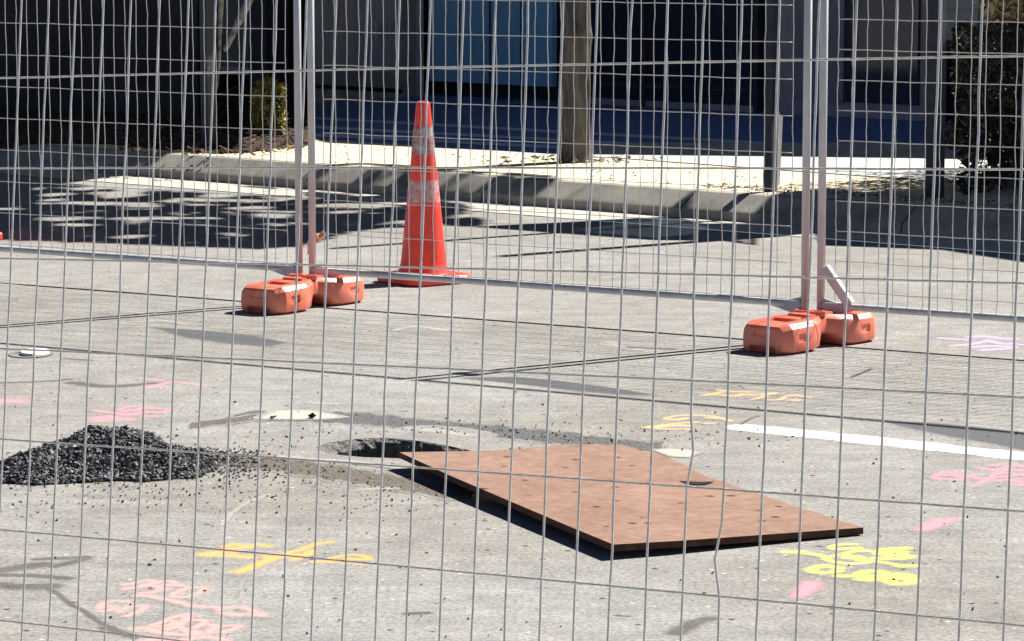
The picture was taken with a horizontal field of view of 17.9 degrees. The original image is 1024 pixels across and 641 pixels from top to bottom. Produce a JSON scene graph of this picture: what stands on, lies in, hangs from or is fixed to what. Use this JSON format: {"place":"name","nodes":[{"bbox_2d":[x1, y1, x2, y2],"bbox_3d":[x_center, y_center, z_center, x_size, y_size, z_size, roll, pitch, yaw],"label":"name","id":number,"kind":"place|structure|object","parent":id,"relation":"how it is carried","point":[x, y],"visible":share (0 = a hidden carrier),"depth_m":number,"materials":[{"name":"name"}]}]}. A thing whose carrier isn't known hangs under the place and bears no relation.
{"place":"outdoors","nodes":[
{"label":"outdoors","id":0,"kind":"place"},
{"bbox_2d":[0,84,307,155],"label":"garden bed","id":1,"kind":"object","parent":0,"point":[32,128],"visible":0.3,"depth_m":23.42,"materials":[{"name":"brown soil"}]},
{"bbox_2d":[199,0,215,146],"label":"verandah post","id":2,"kind":"object","parent":1,"relation":"on","point":[206,39],"depth_m":21.76,"materials":[{"name":"wood"}]},
{"bbox_2d":[217,0,253,89],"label":"pale branch","id":3,"kind":"object","parent":2,"relation":"attached to","point":[231,36],"visible":0.97,"depth_m":21.91,"materials":[{"name":"grey plant"}]},
{"bbox_2d":[217,86,252,131],"bbox_3d":[-1.964,-1.503,23.316,0.340,0.358,0.267,0,7,0],"label":"dark shrub","id":4,"kind":"object","parent":1,"relation":"on","point":[233,110],"visible":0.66,"depth_m":23.26,"materials":[{"name":"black plant"}]},
{"bbox_2d":[248,74,288,134],"bbox_3d":[-1.719,-1.509,23.011,0.291,0.481,0.324,0,7,0],"label":"flax shrub","id":5,"kind":"object","parent":1,"relation":"on","point":[257,107],"visible":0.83,"depth_m":22.92,"materials":[{"name":"green plant"}]},
{"bbox_2d":[5,174,533,215],"bbox_3d":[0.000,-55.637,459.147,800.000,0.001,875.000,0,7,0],"label":"ground","id":6,"kind":"structure","parent":0,"point":[252,193],"depth_m":27.31,"materials":[{"name":"concrete"}]},
{"bbox_2d":[215,83,437,102],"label":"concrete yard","id":7,"kind":"structure","parent":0,"point":[340,94],"depth_m":28.33,"materials":[{"name":"concrete"}]},
{"bbox_2d":[0,0,307,120],"bbox_3d":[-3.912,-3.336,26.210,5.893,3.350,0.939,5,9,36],"label":"corner building","id":8,"kind":"structure","parent":7,"relation":"on","point":[257,11],"depth_m":25.31,"materials":[{"name":"black"}]},
{"bbox_2d":[215,0,1020,124],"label":"shop building","id":9,"kind":"structure","parent":7,"relation":"on","point":[516,52],"depth_m":26.50,"materials":[{"name":"blue"}]},
{"bbox_2d":[361,0,401,72],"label":"door panel","id":10,"kind":"structure","parent":9,"relation":"in","point":[375,59],"depth_m":28.61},
{"bbox_2d":[591,0,764,111],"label":"window","id":11,"kind":"structure","parent":9,"relation":"in","point":[731,12],"depth_m":26.33,"materials":[{"name":"black glass"}]},
{"bbox_2d":[777,0,925,120],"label":"window frame","id":12,"kind":"structure","parent":9,"relation":"in","point":[786,19],"depth_m":25.32,"materials":[{"name":"metal"}]},
{"bbox_2d":[0,174,1023,640],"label":"road","id":13,"kind":"structure","parent":0,"point":[986,484],"depth_m":11.19,"materials":[{"name":"grey asphalt"}]},
{"bbox_2d":[8,348,52,357],"bbox_3d":[-1.904,0.127,12.895,0.176,0.010,0.229,0,7,0],"label":"valve cover","id":14,"kind":"object","parent":13,"relation":"on","point":[29,354],"visible":0.69,"depth_m":12.86,"materials":[{"name":"white metal"}]},
{"bbox_2d":[0,425,230,489],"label":"asphalt mound","id":15,"kind":"object","parent":13,"relation":"on","point":[126,463],"visible":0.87,"depth_m":10.12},
{"bbox_2d":[241,273,363,313],"bbox_3d":[-0.924,-0.133,14.435,0.251,0.144,0.634,5,9,35],"label":"ballast block","id":16,"kind":"object","parent":13,"relation":"on","point":[280,295],"depth_m":14.28,"materials":[{"name":"orange plastic"}]},
{"bbox_2d":[307,0,811,311],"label":"temporary fence","id":17,"kind":"object","parent":16,"relation":"on","point":[789,305],"visible":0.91,"depth_m":13.83,"materials":[{"name":"grey metal"}]},
{"bbox_2d":[307,230,325,259],"bbox_3d":[-0.882,-0.335,14.597,0.094,0.150,0.035,3,8,26],"label":"barrier tape","id":18,"kind":"object","parent":17,"relation":"attached to","point":[319,236],"visible":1,"depth_m":14.58,"materials":[{"name":"plastic"}]},
{"bbox_2d":[377,101,469,285],"bbox_3d":[-0.417,-0.607,15.344,0.352,0.851,0.352,-5,9,-37],"label":"traffic cone","id":19,"kind":"object","parent":13,"relation":"on","point":[436,253],"visible":0.78,"depth_m":15.28,"materials":[{"name":"orange plastic"}]},
{"bbox_2d":[472,493,497,502],"bbox_3d":[0.091,0.530,9.684,0.400,0.024,0.134,3,8,24],"label":"timber packer","id":20,"kind":"object","parent":13,"relation":"on","point":[483,498],"visible":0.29,"depth_m":9.69,"materials":[{"name":"brown wood"}]},
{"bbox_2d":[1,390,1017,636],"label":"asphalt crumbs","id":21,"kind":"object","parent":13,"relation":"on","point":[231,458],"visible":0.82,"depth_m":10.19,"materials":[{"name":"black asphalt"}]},
{"bbox_2d":[0,144,1023,242],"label":"kerb","id":22,"kind":"structure","parent":13,"relation":"on","point":[857,213],"depth_m":19.16,"materials":[{"name":"concrete"}]},
{"bbox_2d":[0,166,1023,253],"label":"gutter","id":23,"kind":"object","parent":13,"relation":"on","point":[958,243],"visible":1,"depth_m":18.89,"materials":[{"name":"concrete"}]},
{"bbox_2d":[399,444,862,550],"bbox_3d":[0.319,0.510,9.716,0.818,0.051,1.618,-3,8,-22],"label":"plywood sheet","id":24,"kind":"object","parent":13,"relation":"on","point":[741,520],"visible":0.89,"depth_m":9.55,"materials":[{"name":"brown wood"}]},
{"bbox_2d":[743,308,875,354],"bbox_3d":[1.204,0.030,13.147,0.252,0.144,0.634,6,10,42],"label":"ballast block","id":25,"kind":"object","parent":13,"relation":"on","point":[787,334],"depth_m":13.00,"materials":[{"name":"orange plastic"}]},
{"bbox_2d":[817,0,1023,322],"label":"temporary fence","id":26,"kind":"object","parent":25,"relation":"on","point":[837,287],"visible":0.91,"depth_m":13.09,"materials":[{"name":"grey metal"}]},
{"bbox_3d":[-3.078,-0.295,15.724,0.251,0.144,0.634,4,8,31],"label":"ballast block","id":27,"kind":"object","parent":13,"relation":"on","visible":0},
{"bbox_2d":[0,0,302,276],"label":"temporary fence","id":28,"kind":"object","parent":27,"relation":"on","point":[286,270],"visible":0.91,"depth_m":14.90,"materials":[{"name":"grey metal"}]},
{"bbox_3d":[-1.062,1.009,5.397,0.251,0.144,0.634,6,9,38],"label":"ballast block","id":29,"kind":"object","parent":13,"relation":"on","visible":0},
{"bbox_2d":[0,0,1023,640],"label":"temporary fence","id":30,"kind":"object","parent":29,"relation":"on","point":[486,268],"visible":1,"depth_m":4.81,"materials":[{"name":"metal"}]},
{"bbox_2d":[52,139,1023,210],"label":"footpath","id":31,"kind":"structure","parent":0,"point":[842,183],"depth_m":19.86,"materials":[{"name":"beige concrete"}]},
{"bbox_2d":[473,154,660,164],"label":"leaf litter","id":32,"kind":"object","parent":31,"relation":"on","point":[618,160],"visible":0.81,"depth_m":20.71,"materials":[{"name":"beige plant"}]},
{"bbox_2d":[559,0,591,162],"bbox_3d":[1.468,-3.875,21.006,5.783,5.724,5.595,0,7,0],"label":"wooden post","id":33,"kind":"object","parent":31,"relation":"on","point":[576,12],"visible":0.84,"depth_m":20.64,"materials":[{"name":"brown wood"}]},
{"bbox_2d":[777,112,782,184],"bbox_3d":[1.545,-0.978,18.999,0.048,0.478,0.046,6,9,40],"label":"timber stake","id":34,"kind":"object","parent":31,"relation":"on","point":[779,132],"visible":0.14,"depth_m":18.98,"materials":[{"name":"grey wood"}]},
{"bbox_2d":[764,0,946,197],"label":"posts","id":35,"kind":"object","parent":31,"relation":"on","point":[772,32],"visible":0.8,"depth_m":18.16,"materials":[{"name":"metal"}]},
{"bbox_2d":[315,95,1009,158],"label":"forecourt","id":36,"kind":"structure","parent":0,"point":[755,127],"depth_m":24.50,"materials":[{"name":"grey concrete"}]},
{"bbox_2d":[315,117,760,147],"bbox_3d":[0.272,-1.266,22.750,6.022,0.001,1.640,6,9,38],"label":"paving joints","id":37,"kind":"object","parent":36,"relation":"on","point":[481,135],"visible":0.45,"depth_m":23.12,"materials":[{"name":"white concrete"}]},
{"bbox_2d":[593,142,1023,187],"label":"pale paving","id":38,"kind":"structure","parent":0,"point":[860,152],"depth_m":21.23,"materials":[{"name":"white concrete"}]},
{"bbox_2d":[945,0,1023,194],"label":"hedge","id":39,"kind":"object","parent":38,"relation":"on","point":[962,127],"visible":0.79,"depth_m":18.69,"materials":[{"name":"green plant"}]}
]}

